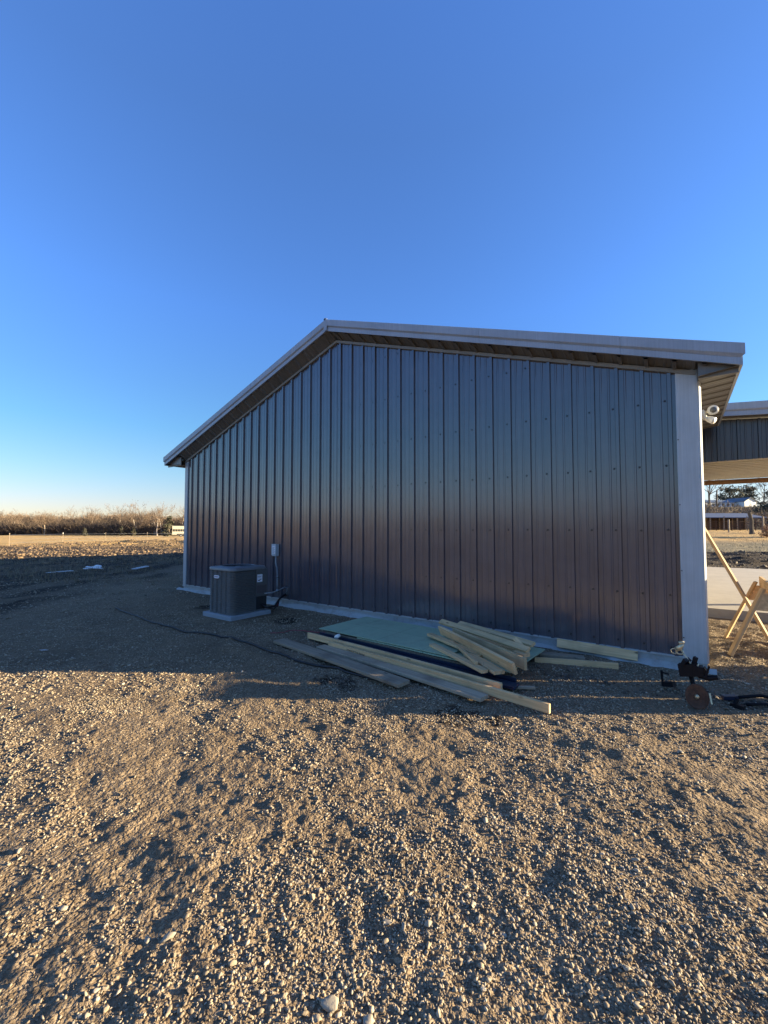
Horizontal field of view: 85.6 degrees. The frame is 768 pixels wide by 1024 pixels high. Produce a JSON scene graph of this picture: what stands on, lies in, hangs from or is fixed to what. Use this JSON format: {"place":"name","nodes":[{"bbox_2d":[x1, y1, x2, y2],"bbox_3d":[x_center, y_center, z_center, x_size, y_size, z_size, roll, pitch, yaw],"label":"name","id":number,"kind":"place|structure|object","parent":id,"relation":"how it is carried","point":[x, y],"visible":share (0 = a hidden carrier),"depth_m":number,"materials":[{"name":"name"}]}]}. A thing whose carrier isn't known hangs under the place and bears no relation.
{"place":"outdoors","nodes":[
{"label":"outdoors","id":0,"kind":"place"},
{"bbox_2d":[273,630,324,632],"bbox_3d":[-1.402,2.067,7.163,1.068,0.023,0.210,0,-2,-1],"label":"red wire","id":1,"kind":"object","parent":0,"point":[298,630],"visible":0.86,"depth_m":7.17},
{"bbox_2d":[0,506,767,1023],"bbox_3d":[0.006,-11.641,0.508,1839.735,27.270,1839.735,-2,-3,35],"label":"ground","id":2,"kind":"structure","parent":0,"point":[170,812],"depth_m":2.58,"materials":[{"name":"grey gravel"}]},
{"bbox_2d":[6,508,29,531],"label":"bare tree","id":3,"kind":"object","parent":2,"relation":"on","point":[17,519],"visible":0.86,"depth_m":133.41,"materials":[{"name":"brown plant"}]},
{"bbox_2d":[30,510,55,533],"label":"bare tree","id":4,"kind":"object","parent":2,"relation":"on","point":[45,522],"visible":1,"depth_m":128.86,"materials":[{"name":"brown plant"}]},
{"bbox_2d":[43,512,65,534],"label":"bare tree","id":5,"kind":"object","parent":2,"relation":"on","point":[57,517],"visible":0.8,"depth_m":136.38,"materials":[{"name":"brown plant"}]},
{"bbox_2d":[58,905,67,911],"bbox_3d":[-1.502,1.856,1.941,0.037,0.015,0.029,-4,7,-39],"label":"loose rock","id":6,"kind":"object","parent":2,"relation":"on","point":[62,908],"visible":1,"depth_m":1.94,"materials":[{"name":"beige stone"}]},
{"bbox_2d":[66,508,78,521],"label":"bare tree","id":7,"kind":"object","parent":2,"relation":"on","point":[73,514],"visible":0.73,"depth_m":149.13,"materials":[{"name":"brown plant"}]},
{"bbox_2d":[72,506,105,534],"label":"bare tree","id":8,"kind":"object","parent":2,"relation":"on","point":[88,515],"visible":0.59,"depth_m":138.54,"materials":[{"name":"brown plant"}]},
{"bbox_2d":[0,555,182,583],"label":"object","id":9,"kind":"structure","parent":2,"relation":"on","point":[131,564],"depth_m":17.61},
{"bbox_2d":[0,538,183,582],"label":"soil clods","id":10,"kind":"object","parent":2,"relation":"on","point":[82,555],"visible":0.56,"depth_m":28.13,"materials":[{"name":"brown soil"}]},
{"bbox_2d":[0,517,183,534],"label":"undergrowth","id":11,"kind":"object","parent":2,"relation":"on","point":[102,527],"visible":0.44,"depth_m":132.65,"materials":[{"name":"brown plant"}]},
{"bbox_2d":[0,510,183,523],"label":"woodland","id":12,"kind":"object","parent":2,"relation":"on","point":[101,517],"visible":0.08,"depth_m":151.88,"materials":[{"name":"brown plant"}]},
{"bbox_2d":[83,565,102,568],"bbox_3d":[-13.201,2.486,18.834,0.836,0.173,0.513,1,-3,-16],"label":"white bag","id":13,"kind":"object","parent":2,"relation":"on","point":[98,566],"visible":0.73,"depth_m":18.74,"materials":[{"name":"white plastic"}]},
{"bbox_2d":[84,510,102,534],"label":"bare tree","id":14,"kind":"object","parent":2,"relation":"on","point":[90,516],"visible":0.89,"depth_m":136.06,"materials":[{"name":"brown plant"}]},
{"bbox_2d":[9,532,183,542],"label":"wire fence","id":15,"kind":"object","parent":2,"relation":"on","point":[105,536],"visible":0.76,"depth_m":54.82,"materials":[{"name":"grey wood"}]},
{"bbox_2d":[103,504,131,521],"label":"bare tree","id":16,"kind":"object","parent":2,"relation":"on","point":[118,512],"visible":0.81,"depth_m":144.14,"materials":[{"name":"brown plant"}]},
{"bbox_2d":[109,510,132,534],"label":"bare tree","id":17,"kind":"object","parent":2,"relation":"on","point":[120,519],"visible":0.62,"depth_m":136.38,"materials":[{"name":"brown plant"}]},
{"bbox_2d":[119,526,125,535],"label":"cedar bush","id":18,"kind":"object","parent":2,"relation":"on","point":[121,530],"visible":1,"depth_m":120.74,"materials":[{"name":"green plant"}]},
{"bbox_2d":[111,500,148,534],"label":"bare tree","id":19,"kind":"object","parent":2,"relation":"on","point":[141,524],"visible":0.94,"depth_m":132.21,"materials":[{"name":"brown plant"}]},
{"bbox_2d":[131,527,135,535],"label":"cedar bush","id":20,"kind":"object","parent":2,"relation":"on","point":[133,531],"visible":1,"depth_m":120.72,"materials":[{"name":"green plant"}]},
{"bbox_2d":[127,505,150,521],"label":"bare tree","id":21,"kind":"object","parent":2,"relation":"on","point":[142,512],"visible":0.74,"depth_m":145.42,"materials":[{"name":"brown plant"}]},
{"bbox_2d":[144,936,150,943],"bbox_3d":[-1.018,1.840,1.785,0.028,0.015,0.041,-7,1,-16],"label":"loose rock","id":22,"kind":"object","parent":2,"relation":"on","point":[147,939],"visible":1,"depth_m":1.78,"materials":[{"name":"grey stone"}]},
{"bbox_2d":[144,507,168,532],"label":"bare tree","id":23,"kind":"object","parent":2,"relation":"on","point":[154,517],"visible":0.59,"depth_m":133.13,"materials":[{"name":"brown plant"}]},
{"bbox_2d":[143,502,171,535],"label":"bare tree","id":24,"kind":"object","parent":2,"relation":"on","point":[157,525],"visible":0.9,"depth_m":127.77,"materials":[{"name":"brown plant"}]},
{"bbox_2d":[149,508,173,534],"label":"bare tree","id":25,"kind":"object","parent":2,"relation":"on","point":[162,518],"visible":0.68,"depth_m":132.31,"materials":[{"name":"brown plant"}]},
{"bbox_2d":[161,516,173,535],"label":"cedar bush","id":26,"kind":"object","parent":2,"relation":"on","point":[169,525],"visible":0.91,"depth_m":111.62,"materials":[{"name":"green plant"}]},
{"bbox_2d":[160,932,175,943],"bbox_3d":[-0.929,1.832,1.785,0.066,0.031,0.024,-11,14,-24],"label":"loose rock","id":27,"kind":"object","parent":2,"relation":"on","point":[168,936],"visible":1,"depth_m":1.78,"materials":[{"name":"beige stone"}]},
{"bbox_2d":[171,504,183,523],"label":"bare tree","id":28,"kind":"object","parent":2,"relation":"on","point":[179,515],"visible":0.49,"depth_m":137.44,"materials":[{"name":"brown plant"}]},
{"bbox_2d":[172,526,183,535],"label":"livestock trailer","id":29,"kind":"object","parent":2,"relation":"on","point":[178,530],"visible":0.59,"depth_m":104.65,"materials":[{"name":"beige paint"}]},
{"bbox_2d":[203,608,270,620],"bbox_3d":[-3.092,2.115,8.732,0.980,0.083,0.980,-2,-3,35],"label":"equipment pad","id":30,"kind":"object","parent":2,"relation":"on","point":[208,613],"visible":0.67,"depth_m":8.38,"materials":[{"name":"grey concrete"}]},
{"bbox_2d":[209,564,267,615],"bbox_3d":[-3.092,1.596,8.751,0.872,0.946,0.875,-2,-3,35],"label":"air conditioner","id":31,"kind":"object","parent":30,"relation":"on","point":[237,589],"visible":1,"depth_m":8.45,"materials":[{"name":"grey metal"}]},
{"bbox_2d":[261,593,285,609],"bbox_3d":[-2.368,1.989,9.190,0.234,0.216,1.016,-1,-3,16],"label":"refrigerant line","id":32,"kind":"object","parent":31,"relation":"attached to","point":[276,603],"visible":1,"depth_m":8.99,"materials":[{"name":"black rubber"}]},
{"bbox_2d":[264,587,287,594],"bbox_3d":[-2.352,1.794,9.190,0.118,0.206,0.896,-1,-3,19],"label":"electrical whip","id":33,"kind":"object","parent":31,"relation":"attached to","point":[277,590],"visible":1,"depth_m":9.08,"materials":[{"name":"grey plastic"}]},
{"bbox_2d":[115,607,387,684],"bbox_3d":[-3.004,2.052,6.958,7.455,0.098,0.202,-2,-3,36],"label":"power cable","id":34,"kind":"object","parent":2,"relation":"on","point":[317,665],"visible":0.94,"depth_m":6.12,"materials":[{"name":"black rubber"}]},
{"bbox_2d":[320,994,338,1013],"bbox_3d":[-0.200,1.833,1.546,0.064,0.026,0.056,12,5,35],"label":"loose rock","id":35,"kind":"object","parent":2,"relation":"on","point":[329,1003],"visible":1,"depth_m":1.54,"materials":[{"name":"beige stone"}]},
{"bbox_2d":[273,638,409,687],"bbox_3d":[-0.709,1.976,5.589,2.611,0.043,0.210,-2,-3,44],"label":"weathered plank","id":36,"kind":"object","parent":2,"relation":"on","point":[396,681],"visible":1,"depth_m":5.32,"materials":[{"name":"wood"}]},
{"bbox_2d":[363,1014,372,1023],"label":"loose rock","id":37,"kind":"object","parent":2,"relation":"on","point":[367,1018],"visible":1,"depth_m":1.50,"materials":[{"name":"beige stone"}]},
{"bbox_2d":[383,918,392,924],"bbox_3d":[0.020,1.854,1.873,0.043,0.015,0.030,-2,-11,6],"label":"loose rock","id":38,"kind":"object","parent":2,"relation":"on","point":[387,921],"visible":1,"depth_m":1.87,"materials":[{"name":"beige stone"}]},
{"bbox_2d":[325,631,465,665],"bbox_3d":[0.581,1.945,6.266,3.000,0.016,1.200,-2,-3,39],"label":"base panel","id":39,"kind":"object","parent":2,"relation":"on","point":[396,648],"visible":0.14,"depth_m":5.82,"materials":[{"name":"dark blue painted steel"}]},
{"bbox_2d":[357,637,544,672],"bbox_3d":[0.901,1.911,6.027,2.440,0.018,1.190,-2,-3,40],"label":"sheathing panel","id":40,"kind":"object","parent":39,"relation":"on","point":[534,651],"visible":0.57,"depth_m":5.56,"materials":[{"name":"wood"}]},
{"bbox_2d":[319,616,458,655],"bbox_3d":[0.249,1.916,6.577,2.440,0.018,1.190,-2,-3,39],"label":"sheathing panel","id":41,"kind":"object","parent":40,"relation":"on","point":[411,636],"visible":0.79,"depth_m":6.57,"materials":[{"name":"green wood"}]},
{"bbox_2d":[429,643,487,673],"bbox_3d":[0.906,1.829,5.242,0.091,0.040,1.194,1,-3,-23],"label":"cut board","id":42,"kind":"object","parent":41,"relation":"on","point":[463,660],"visible":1,"depth_m":5.14,"materials":[{"name":"brown wood"}]},
{"bbox_2d":[468,633,529,652],"bbox_3d":[1.513,1.845,5.853,0.142,0.040,1.170,2,-3,-35],"label":"cut board","id":43,"kind":"object","parent":41,"relation":"on","point":[507,648],"visible":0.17,"depth_m":5.64,"materials":[{"name":"brown wood"}]},
{"bbox_2d":[464,653,504,674],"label":"cut board","id":44,"kind":"object","parent":40,"relation":"on","point":[492,668],"visible":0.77,"depth_m":4.84,"materials":[{"name":"brown wood"}]},
{"bbox_2d":[427,633,483,657],"bbox_3d":[0.956,1.823,5.710,0.091,0.040,1.163,1,-2,-28],"label":"cut board","id":45,"kind":"object","parent":44,"relation":"on","point":[444,640],"visible":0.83,"depth_m":5.76,"materials":[{"name":"brown wood"}]},
{"bbox_2d":[451,640,477,664],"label":"cut board","id":46,"kind":"object","parent":45,"relation":"on","point":[467,655],"visible":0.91,"depth_m":5.20,"materials":[{"name":"brown wood"}]},
{"bbox_2d":[438,626,517,674],"bbox_3d":[1.151,1.758,5.426,0.043,0.144,1.762,-20,5,-19],"label":"cut board","id":47,"kind":"object","parent":45,"relation":"on","point":[499,660],"visible":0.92,"depth_m":5.16,"materials":[{"name":"brown wood"}]},
{"bbox_2d":[452,628,526,669],"bbox_3d":[1.349,1.793,5.530,0.041,0.143,1.535,1,-2,-23],"label":"cut board","id":48,"kind":"object","parent":40,"relation":"on","point":[520,661],"visible":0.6,"depth_m":5.24,"materials":[{"name":"brown wood"}]},
{"bbox_2d":[457,621,535,646],"bbox_3d":[1.624,1.804,6.193,0.092,0.041,1.462,-25,12,-30],"label":"cut board","id":49,"kind":"object","parent":40,"relation":"on","point":[526,642],"visible":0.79,"depth_m":6.07,"materials":[{"name":"brown wood"}]},
{"bbox_2d":[513,650,529,656],"bbox_3d":[1.728,1.779,5.210,0.110,0.040,0.179,1,-3,-28],"label":"wood block","id":50,"kind":"object","parent":40,"relation":"on","point":[521,653],"depth_m":5.15,"materials":[{"name":"brown wood"}]},
{"bbox_2d":[439,619,530,652],"bbox_3d":[1.359,1.739,5.918,0.092,0.042,1.720,-31,15,-28],"label":"cut board","id":51,"kind":"object","parent":50,"relation":"on","point":[502,641],"visible":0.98,"depth_m":5.75,"materials":[{"name":"brown wood"}]},
{"bbox_2d":[513,637,523,644],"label":"cut board","id":52,"kind":"object","parent":51,"relation":"on","point":[516,639],"visible":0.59,"depth_m":5.41,"materials":[{"name":"brown wood"}]},
{"bbox_2d":[316,644,487,701],"bbox_3d":[0.050,1.958,5.215,2.715,0.046,0.166,-2,-3,43],"label":"plank","id":53,"kind":"object","parent":2,"relation":"on","point":[469,693],"visible":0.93,"depth_m":4.92,"materials":[{"name":"wood"}]},
{"bbox_2d":[307,632,501,688],"bbox_3d":[0.033,1.929,5.555,3.286,0.096,0.047,-2,-3,41],"label":"stud","id":54,"kind":"object","parent":2,"relation":"on","point":[471,677],"visible":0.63,"depth_m":5.24,"materials":[{"name":"brown wood"}]},
{"bbox_2d":[319,632,519,689],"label":"metal trim","id":55,"kind":"structure","parent":2,"relation":"on","point":[508,682],"depth_m":5.26,"materials":[{"name":"black metal"}]},
{"bbox_2d":[424,920,431,926],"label":"loose rock","id":56,"kind":"object","parent":2,"relation":"on","point":[427,923],"visible":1,"depth_m":1.86,"materials":[{"name":"beige stone"}]},
{"bbox_2d":[328,641,550,713],"bbox_3d":[0.388,1.927,5.080,3.265,0.097,0.049,-2,-3,42],"label":"long stud","id":57,"kind":"object","parent":2,"relation":"on","point":[529,702],"visible":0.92,"depth_m":4.62,"materials":[{"name":"brown wood"}]},
{"bbox_2d":[163,318,744,674],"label":"metal building","id":58,"kind":"structure","parent":2,"relation":"on","point":[542,489],"depth_m":7.03,"materials":[{"name":"grey metal"}]},
{"bbox_2d":[271,544,278,592],"bbox_3d":[-2.584,1.331,9.830,0.159,1.148,0.103,-2,-3,35],"label":"disconnect box","id":59,"kind":"object","parent":58,"relation":"attached to","point":[275,550],"visible":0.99,"depth_m":9.80,"materials":[{"name":"grey metal"}]},
{"bbox_2d":[557,638,637,660],"bbox_3d":[2.981,1.931,5.845,1.020,0.127,0.032,0,-17,35],"label":"foundation board","id":60,"kind":"object","parent":58,"relation":"on","point":[601,649],"visible":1,"depth_m":5.81,"materials":[{"name":"brown wood"}]},
{"bbox_2d":[702,405,718,423],"bbox_3d":[4.322,-1.281,5.503,0.195,0.240,0.134,-2,-3,35],"label":"security light","id":61,"kind":"object","parent":58,"relation":"attached to","point":[712,409],"visible":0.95,"depth_m":5.45,"materials":[{"name":"white plastic"}]},
{"bbox_2d":[479,941,485,949],"bbox_3d":[0.419,1.855,1.769,0.025,0.020,0.033,1,-3,-25],"label":"loose rock","id":62,"kind":"object","parent":2,"relation":"on","point":[482,945],"visible":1,"depth_m":1.76,"materials":[{"name":"grey stone"}]},
{"bbox_2d":[516,757,533,760],"bbox_3d":[1.078,1.890,3.166,0.131,0.017,0.014,-1,-3,23],"label":"stick","id":63,"kind":"object","parent":2,"relation":"on","point":[524,759],"visible":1,"depth_m":3.16,"materials":[{"name":"wood"}]},
{"bbox_2d":[517,685,534,689],"bbox_3d":[1.534,1.959,4.628,0.297,0.031,0.041,0,-2,3],"label":"wood offcut","id":64,"kind":"object","parent":2,"relation":"on","point":[527,687],"visible":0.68,"depth_m":4.61,"materials":[{"name":"grey wood"}]},
{"bbox_2d":[305,664,767,710],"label":"dark debris","id":65,"kind":"object","parent":2,"relation":"on","point":[342,681],"visible":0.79,"depth_m":4.81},
{"bbox_2d":[540,651,584,659],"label":"ground board","id":66,"kind":"object","parent":2,"relation":"on","point":[560,655],"visible":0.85,"depth_m":5.70,"materials":[{"name":"grey wood"}]},
{"bbox_2d":[534,657,618,668],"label":"ground board","id":67,"kind":"object","parent":2,"relation":"on","point":[596,664],"visible":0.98,"depth_m":5.44,"materials":[{"name":"brown wood"}]},
{"bbox_2d":[622,964,630,970],"bbox_3d":[0.980,1.841,1.673,0.030,0.014,0.034,-12,-18,19],"label":"loose rock","id":68,"kind":"object","parent":2,"relation":"on","point":[626,967],"visible":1,"depth_m":1.67,"materials":[{"name":"grey stone"}]},
{"bbox_2d":[633,1002,642,1009],"bbox_3d":[0.947,1.840,1.544,0.044,0.018,0.020,12,-4,-14],"label":"loose rock","id":69,"kind":"object","parent":2,"relation":"on","point":[637,1006],"visible":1,"depth_m":1.54,"materials":[{"name":"beige stone"}]},
{"bbox_2d":[660,670,676,686],"bbox_3d":[3.176,1.881,4.644,0.070,0.172,0.158,1,-3,-28],"label":"black bracket","id":70,"kind":"object","parent":2,"relation":"on","point":[668,683],"visible":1,"depth_m":4.64,"materials":[{"name":"metal"}]},
{"bbox_2d":[670,641,717,709],"bbox_3d":[3.161,1.662,4.228,0.388,0.625,0.219,-2,-3,35],"label":"farm implement","id":71,"kind":"object","parent":2,"relation":"on","point":[697,696],"visible":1,"depth_m":4.18,"materials":[{"name":"metal"}]},
{"bbox_2d":[704,479,729,507],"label":"bare tree","id":72,"kind":"object","parent":2,"relation":"on","point":[709,491],"visible":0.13,"depth_m":139.65,"materials":[{"name":"brown plant"}]},
{"bbox_2d":[720,694,738,699],"bbox_3d":[3.616,1.939,4.338,0.137,0.050,0.060,0,-2,9],"label":"blue part","id":73,"kind":"object","parent":2,"relation":"on","point":[728,696],"visible":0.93,"depth_m":4.32,"materials":[{"name":"metal"}]},
{"bbox_2d":[713,485,747,499],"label":"evergreen tree","id":74,"kind":"object","parent":2,"relation":"on","point":[730,491],"visible":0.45,"depth_m":187.34,"materials":[{"name":"green plant"}]},
{"bbox_2d":[704,497,757,506],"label":"farm house","id":75,"kind":"structure","parent":2,"relation":"on","point":[747,501],"depth_m":170.58,"materials":[{"name":"white plastic"}]},
{"bbox_2d":[705,513,766,529],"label":"corral shed","id":76,"kind":"structure","parent":2,"relation":"on","point":[734,518],"depth_m":72.34,"materials":[{"name":"brown wood"}]},
{"bbox_2d":[704,499,767,528],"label":"thicket","id":77,"kind":"object","parent":2,"relation":"on","point":[739,508],"visible":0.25,"depth_m":113.24,"materials":[{"name":"brown plant"}]},
{"bbox_2d":[705,528,767,640],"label":"leaning pole","id":78,"kind":"object","parent":2,"relation":"on","point":[737,584],"visible":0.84,"depth_m":6.56,"materials":[{"name":"brown wood"}]},
{"bbox_2d":[706,550,767,568],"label":"dirt lumps","id":79,"kind":"object","parent":2,"relation":"on","point":[737,559],"visible":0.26,"depth_m":21.89,"materials":[{"name":"brown soil"}]},
{"bbox_2d":[706,516,767,530],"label":"corral fence","id":80,"kind":"object","parent":2,"relation":"on","point":[747,521],"visible":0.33,"depth_m":66.43,"materials":[{"name":"brown wood"}]},
{"bbox_2d":[706,531,767,551],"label":"stubble grass","id":81,"kind":"structure","parent":2,"relation":"on","point":[741,544],"depth_m":41.88,"materials":[{"name":"brown plant"}]},
{"bbox_2d":[707,567,767,622],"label":"concrete slab","id":82,"kind":"structure","parent":2,"relation":"on","point":[725,598],"depth_m":11.13,"materials":[{"name":"white concrete"}]},
{"bbox_2d":[702,400,767,484],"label":"breezeway","id":83,"kind":"object","parent":82,"relation":"on","point":[735,446],"visible":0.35,"depth_m":8.09,"materials":[{"name":"grey metal"}]},
{"bbox_2d":[730,698,745,710],"bbox_3d":[3.556,1.923,4.161,0.082,0.086,0.108,2,-3,-33],"label":"black casting","id":84,"kind":"object","parent":2,"relation":"on","point":[735,704],"visible":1,"depth_m":4.15,"materials":[{"name":"paint"}]},
{"bbox_2d":[723,576,767,655],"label":"sawhorse","id":85,"kind":"object","parent":2,"relation":"on","point":[757,594],"visible":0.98,"depth_m":5.87,"materials":[{"name":"brown wood"}]},
{"bbox_2d":[734,484,766,504],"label":"evergreen tree","id":86,"kind":"object","parent":2,"relation":"on","point":[748,490],"visible":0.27,"depth_m":190.21,"materials":[{"name":"green plant"}]},
{"bbox_2d":[747,512,754,533],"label":"dead trunk","id":87,"kind":"object","parent":2,"relation":"on","point":[751,529],"visible":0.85,"depth_m":57.88,"materials":[{"name":"brown wood"}]},
{"bbox_2d":[738,694,767,698],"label":"steel pole","id":88,"kind":"object","parent":2,"relation":"on","point":[752,696],"visible":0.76,"depth_m":4.30,"materials":[{"name":"black metal"}]},
{"bbox_2d":[745,703,767,705],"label":"steel pole","id":89,"kind":"object","parent":2,"relation":"on","point":[756,704],"visible":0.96,"depth_m":4.15,"materials":[{"name":"black metal"}]},
{"bbox_2d":[747,477,767,503],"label":"bare tree","id":90,"kind":"object","parent":2,"relation":"on","point":[763,496],"visible":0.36,"depth_m":165.02,"materials":[{"name":"brown plant"}]},
{"bbox_2d":[752,503,767,522],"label":"dark thicket","id":91,"kind":"object","parent":2,"relation":"on","point":[762,507],"visible":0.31,"depth_m":100.70,"materials":[{"name":"brown plant"}]},
{"bbox_2d":[754,523,767,536],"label":"russet bush","id":92,"kind":"object","parent":2,"relation":"on","point":[765,528],"visible":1,"depth_m":52.12,"materials":[{"name":"brown plant"}]},
{"bbox_2d":[0,0,767,518],"label":"sky","id":93,"kind":"structure","parent":0,"point":[189,189],"materials":[{"name":"blue"}]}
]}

